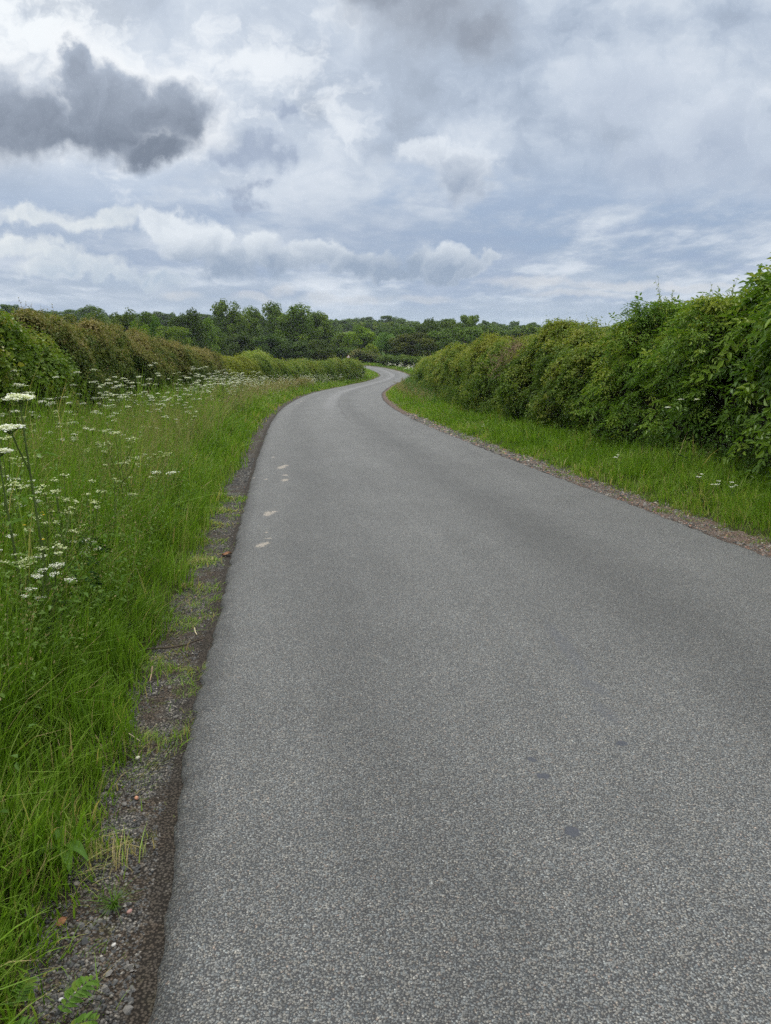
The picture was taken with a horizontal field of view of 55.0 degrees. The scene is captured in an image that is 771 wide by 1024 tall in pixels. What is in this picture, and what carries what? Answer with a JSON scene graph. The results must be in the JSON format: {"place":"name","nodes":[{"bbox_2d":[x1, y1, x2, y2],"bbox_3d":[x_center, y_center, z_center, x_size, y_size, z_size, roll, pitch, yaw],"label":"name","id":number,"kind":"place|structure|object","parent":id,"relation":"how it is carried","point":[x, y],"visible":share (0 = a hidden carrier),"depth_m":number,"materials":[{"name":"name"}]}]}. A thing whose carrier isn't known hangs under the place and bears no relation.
{"place":"outdoors","nodes":[
{"label":"outdoors","id":0,"kind":"place"},
{"bbox_2d":[7,458,254,1023],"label":"gravel","id":1,"kind":"structure","parent":0,"point":[128,1007],"depth_m":2.19,"materials":[{"name":"grey gravel"}]},
{"bbox_2d":[75,874,139,925],"bbox_3d":[-0.797,1.118,2.119,0.190,0.059,0.217,0,14,0],"label":"grass tuft","id":2,"kind":"object","parent":1,"relation":"on","point":[114,903],"visible":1,"depth_m":2.13,"materials":[{"name":"green plant"}]},
{"bbox_2d":[0,376,375,1023],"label":"grass verge","id":3,"kind":"object","parent":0,"point":[42,897],"depth_m":2.80,"materials":[{"name":"plant"}]},
{"bbox_2d":[0,435,25,538],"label":"cow parsley","id":4,"kind":"object","parent":3,"relation":"on","point":[8,437],"visible":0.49,"depth_m":4.96,"materials":[{"name":"white plant"}]},
{"bbox_2d":[0,480,27,558],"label":"cow parsley","id":5,"kind":"object","parent":3,"relation":"on","point":[21,487],"visible":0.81,"depth_m":4.41,"materials":[{"name":"white plant"}]},
{"bbox_2d":[0,448,36,601],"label":"hogweed","id":6,"kind":"object","parent":3,"relation":"on","point":[3,452],"visible":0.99,"depth_m":3.52,"materials":[{"name":"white plant"}]},
{"bbox_2d":[8,976,37,1006],"bbox_3d":[-0.873,1.149,1.778,0.062,0.022,0.076,2,14,10],"label":"silverweed","id":7,"kind":"object","parent":3,"relation":"on","point":[30,984],"visible":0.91,"depth_m":1.78,"materials":[{"name":"green plant"}]},
{"bbox_2d":[0,383,46,470],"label":"cow parsley","id":8,"kind":"object","parent":3,"relation":"on","point":[21,387],"visible":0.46,"depth_m":7.72,"materials":[{"name":"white plant"}]},
{"bbox_2d":[0,392,56,628],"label":"hogweed","id":9,"kind":"object","parent":3,"relation":"on","point":[7,428],"visible":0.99,"depth_m":3.52,"materials":[{"name":"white plant"}]},
{"bbox_2d":[0,553,69,615],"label":"cow parsley","id":10,"kind":"object","parent":3,"relation":"on","point":[30,577],"visible":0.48,"depth_m":3.58,"materials":[{"name":"white plant"}]},
{"bbox_2d":[7,541,66,629],"bbox_3d":[-1.739,0.469,3.590,0.424,0.631,0.244,-3,14,-12],"label":"cow parsley","id":11,"kind":"object","parent":3,"relation":"on","point":[55,552],"visible":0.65,"depth_m":3.56,"materials":[{"name":"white plant"}]},
{"bbox_2d":[7,492,75,553],"bbox_3d":[-2.073,0.224,4.508,0.364,0.722,0.492,-5,15,-19],"label":"cow parsley","id":12,"kind":"object","parent":3,"relation":"on","point":[70,512],"visible":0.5,"depth_m":4.43,"materials":[{"name":"white plant"}]},
{"bbox_2d":[22,568,62,640],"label":"cow parsley","id":13,"kind":"object","parent":3,"relation":"on","point":[38,576],"visible":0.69,"depth_m":3.46,"materials":[{"name":"white plant"}]},
{"bbox_2d":[0,308,90,437],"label":"hedge","id":14,"kind":"object","parent":3,"relation":"on","point":[26,345],"visible":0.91,"depth_m":10.22,"materials":[{"name":"green plant"}]},
{"bbox_2d":[22,521,83,596],"bbox_3d":[-1.842,0.365,4.150,0.313,0.622,0.424,-4,15,-17],"label":"cow parsley","id":15,"kind":"object","parent":3,"relation":"on","point":[51,561],"visible":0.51,"depth_m":4.12,"materials":[{"name":"white plant"}]},
{"bbox_2d":[30,554,76,637],"bbox_3d":[-1.644,0.495,3.715,0.231,0.542,0.362,-3,14,-11],"label":"cow parsley","id":16,"kind":"object","parent":3,"relation":"on","point":[60,564],"visible":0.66,"depth_m":3.68,"materials":[{"name":"white plant"}]},
{"bbox_2d":[27,826,88,873],"bbox_3d":[-0.987,1.030,2.286,0.174,0.044,0.201,0,14,0],"label":"dock","id":17,"kind":"object","parent":3,"relation":"on","point":[80,850],"visible":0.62,"depth_m":2.25,"materials":[{"name":"green plant"}]},
{"bbox_2d":[24,489,102,588],"bbox_3d":[-1.802,0.272,4.227,0.402,0.799,0.544,-4,15,-15],"label":"cow parsley","id":18,"kind":"object","parent":3,"relation":"on","point":[97,562],"visible":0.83,"depth_m":4.19,"materials":[{"name":"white plant"}]},
{"bbox_2d":[35,473,111,560],"bbox_3d":[-1.949,0.169,4.613,0.377,0.842,0.462,-9,17,-33],"label":"cow parsley","id":19,"kind":"object","parent":3,"relation":"on","point":[76,501],"visible":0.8,"depth_m":4.51,"materials":[{"name":"white plant"}]},
{"bbox_2d":[61,490,109,571],"bbox_3d":[-1.809,0.227,4.597,0.270,0.746,0.406,-13,19,-42],"label":"cow parsley","id":20,"kind":"object","parent":3,"relation":"on","point":[87,494],"visible":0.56,"depth_m":4.53,"materials":[{"name":"white plant"}]},
{"bbox_2d":[0,429,187,740],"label":"seeding grass","id":21,"kind":"structure","parent":3,"relation":"on","point":[28,602],"depth_m":4.38,"materials":[{"name":"green plant"}]},
{"bbox_2d":[86,478,137,536],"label":"cow parsley","id":22,"kind":"object","parent":3,"relation":"on","point":[114,479],"visible":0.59,"depth_m":5.27,"materials":[{"name":"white plant"}]},
{"bbox_2d":[98,430,140,524],"bbox_3d":[-2.152,-0.163,5.963,0.362,0.999,0.545,-6,15,-23],"label":"cow parsley","id":23,"kind":"object","parent":3,"relation":"on","point":[119,432],"visible":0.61,"depth_m":5.92,"materials":[{"name":"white plant"}]},
{"bbox_2d":[0,359,239,812],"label":"weeds","id":24,"kind":"object","parent":3,"relation":"on","point":[16,765],"visible":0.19,"depth_m":3.98,"materials":[{"name":"green plant"}]},
{"bbox_2d":[8,297,231,413],"bbox_3d":[-6.786,-4.254,23.101,1.982,3.878,23.742,-1,14,-6],"label":"hedge","id":25,"kind":"object","parent":3,"relation":"on","point":[109,352],"visible":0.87,"depth_m":16.14,"materials":[{"name":"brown plant"}]},
{"bbox_2d":[103,462,158,528],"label":"cow parsley","id":26,"kind":"object","parent":3,"relation":"on","point":[131,484],"visible":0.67,"depth_m":5.97,"materials":[{"name":"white plant"}]},
{"bbox_2d":[0,349,276,888],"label":"grass","id":27,"kind":"structure","parent":3,"relation":"on","point":[241,428],"depth_m":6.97,"materials":[{"name":"green plant"}]},
{"bbox_2d":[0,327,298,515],"bbox_3d":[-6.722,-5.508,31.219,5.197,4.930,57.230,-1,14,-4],"label":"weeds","id":28,"kind":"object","parent":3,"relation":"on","point":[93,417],"visible":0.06,"depth_m":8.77,"materials":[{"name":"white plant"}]},
{"bbox_2d":[0,372,313,508],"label":"seeding grass","id":29,"kind":"structure","parent":3,"relation":"on","point":[274,384],"depth_m":10.02,"materials":[{"name":"green plant"}]},
{"bbox_2d":[153,471,187,510],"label":"cow parsley","id":30,"kind":"object","parent":3,"relation":"on","point":[165,484],"visible":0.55,"depth_m":6.82,"materials":[{"name":"white plant"}]},
{"bbox_2d":[216,353,267,384],"bbox_3d":[-7.691,-7.045,38.937,2.169,2.809,11.645,0,14,0],"label":"hedge","id":31,"kind":"object","parent":3,"relation":"on","point":[245,365],"visible":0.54,"depth_m":38.91,"materials":[{"name":"green plant"}]},
{"bbox_2d":[239,347,272,359],"bbox_3d":[-8.334,-9.314,49.027,2.674,3.142,6.189,0,14,0],"label":"bush","id":32,"kind":"object","parent":3,"relation":"on","point":[248,353],"visible":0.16,"depth_m":47.94,"materials":[{"name":"green plant"}]},
{"bbox_2d":[251,333,284,359],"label":"bushy tree","id":33,"kind":"object","parent":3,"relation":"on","point":[271,345],"visible":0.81,"depth_m":160.96,"materials":[{"name":"green plant"}]},
{"bbox_2d":[200,368,378,413],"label":"grass","id":34,"kind":"structure","parent":3,"relation":"on","point":[276,399],"depth_m":47.71,"materials":[{"name":"green plant"}]},
{"bbox_2d":[249,351,367,384],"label":"hedge","id":35,"kind":"object","parent":3,"relation":"on","point":[344,368],"visible":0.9,"depth_m":66.66,"materials":[{"name":"green plant"}]},
{"bbox_2d":[167,328,425,358],"bbox_3d":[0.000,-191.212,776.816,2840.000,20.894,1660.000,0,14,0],"label":"ground","id":36,"kind":"structure","parent":0,"point":[352,333],"depth_m":234.52,"materials":[{"name":"green plant"}]},
{"bbox_2d":[0,304,19,315],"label":"broadleaf tree","id":37,"kind":"object","parent":36,"relation":"on","point":[5,307],"visible":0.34,"depth_m":316.04,"materials":[{"name":"green plant"}]},
{"bbox_2d":[47,313,76,324],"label":"broadleaf tree","id":38,"kind":"object","parent":36,"relation":"on","point":[69,316],"visible":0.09,"depth_m":116.33,"materials":[{"name":"green plant"}]},
{"bbox_2d":[59,309,81,316],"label":"broadleaf tree","id":39,"kind":"object","parent":36,"relation":"on","point":[70,311],"visible":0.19,"depth_m":345.76,"materials":[{"name":"green plant"}]},
{"bbox_2d":[75,304,106,319],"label":"bushy tree","id":40,"kind":"object","parent":36,"relation":"on","point":[86,309],"visible":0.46,"depth_m":335.16,"materials":[{"name":"green plant"}]},
{"bbox_2d":[77,307,112,326],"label":"bushy tree","id":41,"kind":"object","parent":36,"relation":"on","point":[88,317],"visible":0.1,"depth_m":129.77,"materials":[{"name":"green plant"}]},
{"bbox_2d":[109,307,139,330],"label":"bushy tree","id":42,"kind":"object","parent":36,"relation":"on","point":[124,320],"visible":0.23,"depth_m":135.10,"materials":[{"name":"green plant"}]},
{"bbox_2d":[129,320,149,336],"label":"bushy tree","id":43,"kind":"object","parent":36,"relation":"on","point":[143,327],"visible":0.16,"depth_m":114.03,"materials":[{"name":"green plant"}]},
{"bbox_2d":[136,311,157,332],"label":"bushy tree","id":44,"kind":"object","parent":36,"relation":"on","point":[145,318],"visible":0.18,"depth_m":144.03,"materials":[{"name":"green plant"}]},
{"bbox_2d":[149,315,165,340],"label":"bushy tree","id":45,"kind":"object","parent":36,"relation":"on","point":[155,324],"visible":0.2,"depth_m":124.98,"materials":[{"name":"green plant"}]},
{"bbox_2d":[151,311,175,325],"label":"bushy tree","id":46,"kind":"object","parent":36,"relation":"on","point":[165,317],"visible":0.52,"depth_m":367.26,"materials":[{"name":"green plant"}]},
{"bbox_2d":[155,326,192,346],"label":"broadleaf tree","id":47,"kind":"object","parent":36,"relation":"on","point":[162,331],"visible":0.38,"depth_m":124.04,"materials":[{"name":"green plant"}]},
{"bbox_2d":[167,307,210,351],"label":"bushy tree","id":48,"kind":"object","parent":36,"relation":"on","point":[192,323],"visible":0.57,"depth_m":154.08,"materials":[{"name":"green plant"}]},
{"bbox_2d":[193,316,220,353],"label":"bushy tree","id":49,"kind":"object","parent":36,"relation":"on","point":[208,329],"visible":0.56,"depth_m":159.98,"materials":[{"name":"green plant"}]},
{"bbox_2d":[209,326,229,354],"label":"bushy tree","id":50,"kind":"object","parent":36,"relation":"on","point":[221,336],"visible":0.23,"depth_m":166.59,"materials":[{"name":"green plant"}]},
{"bbox_2d":[210,298,251,353],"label":"ash tree","id":51,"kind":"object","parent":36,"relation":"on","point":[233,317],"visible":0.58,"depth_m":178.00,"materials":[{"name":"green plant"}]},
{"bbox_2d":[222,331,257,356],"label":"bushy tree","id":52,"kind":"object","parent":36,"relation":"on","point":[240,343],"visible":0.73,"depth_m":162.85,"materials":[{"name":"green plant"}]},
{"bbox_2d":[236,305,265,347],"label":"ash tree","id":53,"kind":"object","parent":36,"relation":"on","point":[253,321],"visible":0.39,"depth_m":184.39,"materials":[{"name":"green plant"}]},
{"bbox_2d":[256,300,290,351],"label":"ash tree","id":54,"kind":"object","parent":36,"relation":"on","point":[272,311],"visible":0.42,"depth_m":182.74,"materials":[{"name":"green plant"}]},
{"bbox_2d":[273,302,322,359],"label":"ash tree","id":55,"kind":"object","parent":36,"relation":"on","point":[294,315],"visible":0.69,"depth_m":172.99,"materials":[{"name":"green plant"}]},
{"bbox_2d":[1,309,613,355],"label":"woodland","id":56,"kind":"object","parent":36,"relation":"on","point":[378,328],"visible":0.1,"depth_m":317.46,"materials":[{"name":"green plant"}]},
{"bbox_2d":[304,310,336,349],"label":"ash tree","id":57,"kind":"object","parent":36,"relation":"on","point":[321,319],"visible":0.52,"depth_m":180.47,"materials":[{"name":"green plant"}]},
{"bbox_2d":[330,333,352,350],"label":"bushy tree","id":58,"kind":"object","parent":36,"relation":"on","point":[338,342],"visible":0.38,"depth_m":176.23,"materials":[{"name":"green plant"}]},
{"bbox_2d":[342,325,379,350],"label":"broadleaf tree","id":59,"kind":"object","parent":36,"relation":"on","point":[362,338],"visible":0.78,"depth_m":170.06,"materials":[{"name":"green plant"}]},
{"bbox_2d":[355,316,374,322],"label":"broadleaf tree","id":60,"kind":"object","parent":36,"relation":"on","point":[369,319],"visible":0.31,"depth_m":414.10,"materials":[{"name":"green plant"}]},
{"bbox_2d":[363,343,380,358],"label":"bushy tree","id":61,"kind":"object","parent":36,"relation":"on","point":[370,347],"visible":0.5,"depth_m":160.26,"materials":[{"name":"green plant"}]},
{"bbox_2d":[372,332,398,356],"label":"willow tree","id":62,"kind":"object","parent":36,"relation":"on","point":[382,344],"visible":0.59,"depth_m":163.24,"materials":[{"name":"green plant"}]},
{"bbox_2d":[378,315,395,323],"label":"broadleaf tree","id":63,"kind":"object","parent":36,"relation":"on","point":[387,317],"visible":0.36,"depth_m":414.76,"materials":[{"name":"green plant"}]},
{"bbox_2d":[380,326,419,355],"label":"bushy tree","id":64,"kind":"object","parent":36,"relation":"on","point":[403,330],"visible":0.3,"depth_m":188.57,"materials":[{"name":"green plant"}]},
{"bbox_2d":[391,317,409,326],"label":"bushy tree","id":65,"kind":"object","parent":36,"relation":"on","point":[399,320],"visible":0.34,"depth_m":403.80,"materials":[{"name":"green plant"}]},
{"bbox_2d":[388,332,438,356],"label":"broadleaf tree","id":66,"kind":"object","parent":36,"relation":"on","point":[406,346],"visible":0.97,"depth_m":158.96,"materials":[{"name":"green plant"}]},
{"bbox_2d":[412,317,444,355],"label":"bushy tree","id":67,"kind":"object","parent":36,"relation":"on","point":[427,324],"visible":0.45,"depth_m":196.93,"materials":[{"name":"green plant"}]},
{"bbox_2d":[422,327,461,356],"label":"bushy tree","id":68,"kind":"object","parent":36,"relation":"on","point":[436,337],"visible":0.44,"depth_m":164.38,"materials":[{"name":"green plant"}]},
{"bbox_2d":[433,318,465,343],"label":"bushy tree","id":69,"kind":"object","parent":36,"relation":"on","point":[447,323],"visible":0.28,"depth_m":206.45,"materials":[{"name":"green plant"}]},
{"bbox_2d":[438,326,482,347],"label":"bushy tree","id":70,"kind":"object","parent":36,"relation":"on","point":[473,332],"visible":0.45,"depth_m":162.44,"materials":[{"name":"green plant"}]},
{"bbox_2d":[459,315,479,343],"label":"broadleaf tree","id":71,"kind":"object","parent":36,"relation":"on","point":[469,321],"visible":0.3,"depth_m":216.53,"materials":[{"name":"green plant"}]},
{"bbox_2d":[470,324,511,343],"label":"bushy tree","id":72,"kind":"object","parent":36,"relation":"on","point":[484,328],"visible":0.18,"depth_m":174.07,"materials":[{"name":"green plant"}]},
{"bbox_2d":[506,324,540,339],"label":"bushy tree","id":73,"kind":"object","parent":36,"relation":"on","point":[524,330],"visible":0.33,"depth_m":182.02,"materials":[{"name":"green plant"}]},
{"bbox_2d":[647,252,770,490],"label":"elder bush","id":74,"kind":"object","parent":36,"relation":"on","point":[751,328],"visible":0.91,"depth_m":9.82,"materials":[{"name":"green plant"}]},
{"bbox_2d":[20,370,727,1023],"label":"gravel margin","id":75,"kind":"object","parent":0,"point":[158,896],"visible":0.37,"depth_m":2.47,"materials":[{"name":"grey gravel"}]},
{"bbox_2d":[14,1015,36,1023],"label":"silverweed","id":76,"kind":"object","parent":75,"relation":"on","point":[24,1019],"visible":1,"depth_m":1.68,"materials":[{"name":"green plant"}]},
{"bbox_2d":[58,975,99,1012],"bbox_3d":[-0.741,1.161,1.786,0.074,0.033,0.097,9,16,32],"label":"silverweed","id":77,"kind":"object","parent":75,"relation":"on","point":[83,991],"visible":1,"depth_m":1.78,"materials":[{"name":"green plant"}]},
{"bbox_2d":[71,1011,99,1023],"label":"silverweed","id":78,"kind":"object","parent":75,"relation":"on","point":[83,1017],"visible":1,"depth_m":1.71,"materials":[{"name":"green plant"}]},
{"bbox_2d":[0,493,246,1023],"bbox_3d":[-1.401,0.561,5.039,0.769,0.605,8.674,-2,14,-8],"label":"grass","id":79,"kind":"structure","parent":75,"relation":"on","point":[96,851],"depth_m":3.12,"materials":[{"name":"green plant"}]},
{"bbox_2d":[146,637,204,649],"bbox_3d":[-1.163,0.733,4.125,0.349,0.044,0.042,-11,18,-38],"label":"grass blade","id":80,"kind":"object","parent":75,"relation":"on","point":[173,646],"visible":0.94,"depth_m":4.11,"materials":[{"name":"green plant"}]},
{"bbox_2d":[0,0,770,328],"label":"sky","id":81,"kind":"structure","parent":0,"point":[500,161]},
{"bbox_2d":[148,366,770,1023],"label":"road","id":82,"kind":"structure","parent":0,"point":[480,734],"depth_m":2.92,"materials":[{"name":"grey asphalt"}]},
{"bbox_2d":[280,359,770,542],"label":"grass verge","id":83,"kind":"object","parent":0,"point":[749,532],"depth_m":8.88,"materials":[{"name":"green plant"}]},
{"bbox_2d":[277,338,315,361],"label":"bushy tree","id":84,"kind":"object","parent":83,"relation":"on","point":[299,348],"visible":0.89,"depth_m":159.66,"materials":[{"name":"green plant"}]},
{"bbox_2d":[305,339,336,359],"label":"bushy tree","id":85,"kind":"object","parent":83,"relation":"on","point":[316,344],"visible":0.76,"depth_m":162.42,"materials":[{"name":"green plant"}]},
{"bbox_2d":[307,350,336,361],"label":"hedge","id":86,"kind":"object","parent":83,"relation":"on","point":[318,357],"visible":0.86,"depth_m":162.46,"materials":[{"name":"green plant"}]},
{"bbox_2d":[230,361,414,390],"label":"wildflowers","id":87,"kind":"object","parent":83,"relation":"on","point":[313,376],"visible":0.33,"depth_m":56.70,"materials":[{"name":"white plant"}]},
{"bbox_2d":[330,346,359,359],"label":"hedge","id":88,"kind":"object","parent":83,"relation":"on","point":[339,353],"visible":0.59,"depth_m":166.62,"materials":[{"name":"green plant"}]},
{"bbox_2d":[349,346,383,363],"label":"hedge","id":89,"kind":"object","parent":83,"relation":"on","point":[367,356],"visible":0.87,"depth_m":157.49,"materials":[{"name":"green plant"}]},
{"bbox_2d":[373,352,433,366],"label":"hedge","id":90,"kind":"object","parent":83,"relation":"on","point":[401,360],"visible":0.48,"depth_m":142.19,"materials":[{"name":"green plant"}]},
{"bbox_2d":[364,362,447,413],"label":"grass","id":91,"kind":"structure","parent":83,"relation":"on","point":[392,394],"depth_m":37.54,"materials":[{"name":"green plant"}]},
{"bbox_2d":[393,377,446,402],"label":"seeding grass","id":92,"kind":"structure","parent":83,"relation":"on","point":[401,385],"depth_m":39.15,"materials":[{"name":"green plant"}]},
{"bbox_2d":[401,373,449,403],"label":"nettles","id":93,"kind":"object","parent":83,"relation":"on","point":[408,380],"visible":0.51,"depth_m":40.06,"materials":[{"name":"green plant"}]},
{"bbox_2d":[410,328,540,417],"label":"hedge","id":94,"kind":"object","parent":83,"relation":"on","point":[479,364],"visible":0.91,"depth_m":23.87,"materials":[{"name":"green plant"}]},
{"bbox_2d":[492,312,630,434],"bbox_3d":[4.034,-3.019,16.835,2.104,2.963,5.679,-2,14,-7],"label":"hedge","id":95,"kind":"object","parent":83,"relation":"on","point":[553,357],"visible":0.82,"depth_m":16.18,"materials":[{"name":"green plant"}]},
{"bbox_2d":[415,399,770,510],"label":"weeds","id":96,"kind":"object","parent":83,"relation":"on","point":[657,468],"visible":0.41,"depth_m":9.46,"materials":[{"name":"green plant"}]},
{"bbox_2d":[437,345,770,478],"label":"nettles","id":97,"kind":"object","parent":83,"relation":"on","point":[726,449],"visible":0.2,"depth_m":10.46,"materials":[{"name":"green plant"}]},
{"bbox_2d":[563,275,746,455],"bbox_3d":[4.620,-2.345,12.545,2.124,3.223,4.956,-2,14,-8],"label":"hedge","id":98,"kind":"object","parent":83,"relation":"on","point":[656,347],"visible":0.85,"depth_m":11.91,"materials":[{"name":"green plant"}]},
{"bbox_2d":[664,399,699,470],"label":"cow parsley","id":99,"kind":"object","parent":83,"relation":"on","point":[677,430],"visible":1,"depth_m":9.80,"materials":[{"name":"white plant"}]},
{"bbox_2d":[374,366,770,557],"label":"gravel margin","id":100,"kind":"object","parent":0,"point":[742,536],"visible":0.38,"depth_m":8.03,"materials":[{"name":"grey gravel"}]},
{"bbox_2d":[404,413,770,556],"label":"gravel","id":101,"kind":"structure","parent":100,"relation":"on","point":[422,420],"depth_m":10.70,"materials":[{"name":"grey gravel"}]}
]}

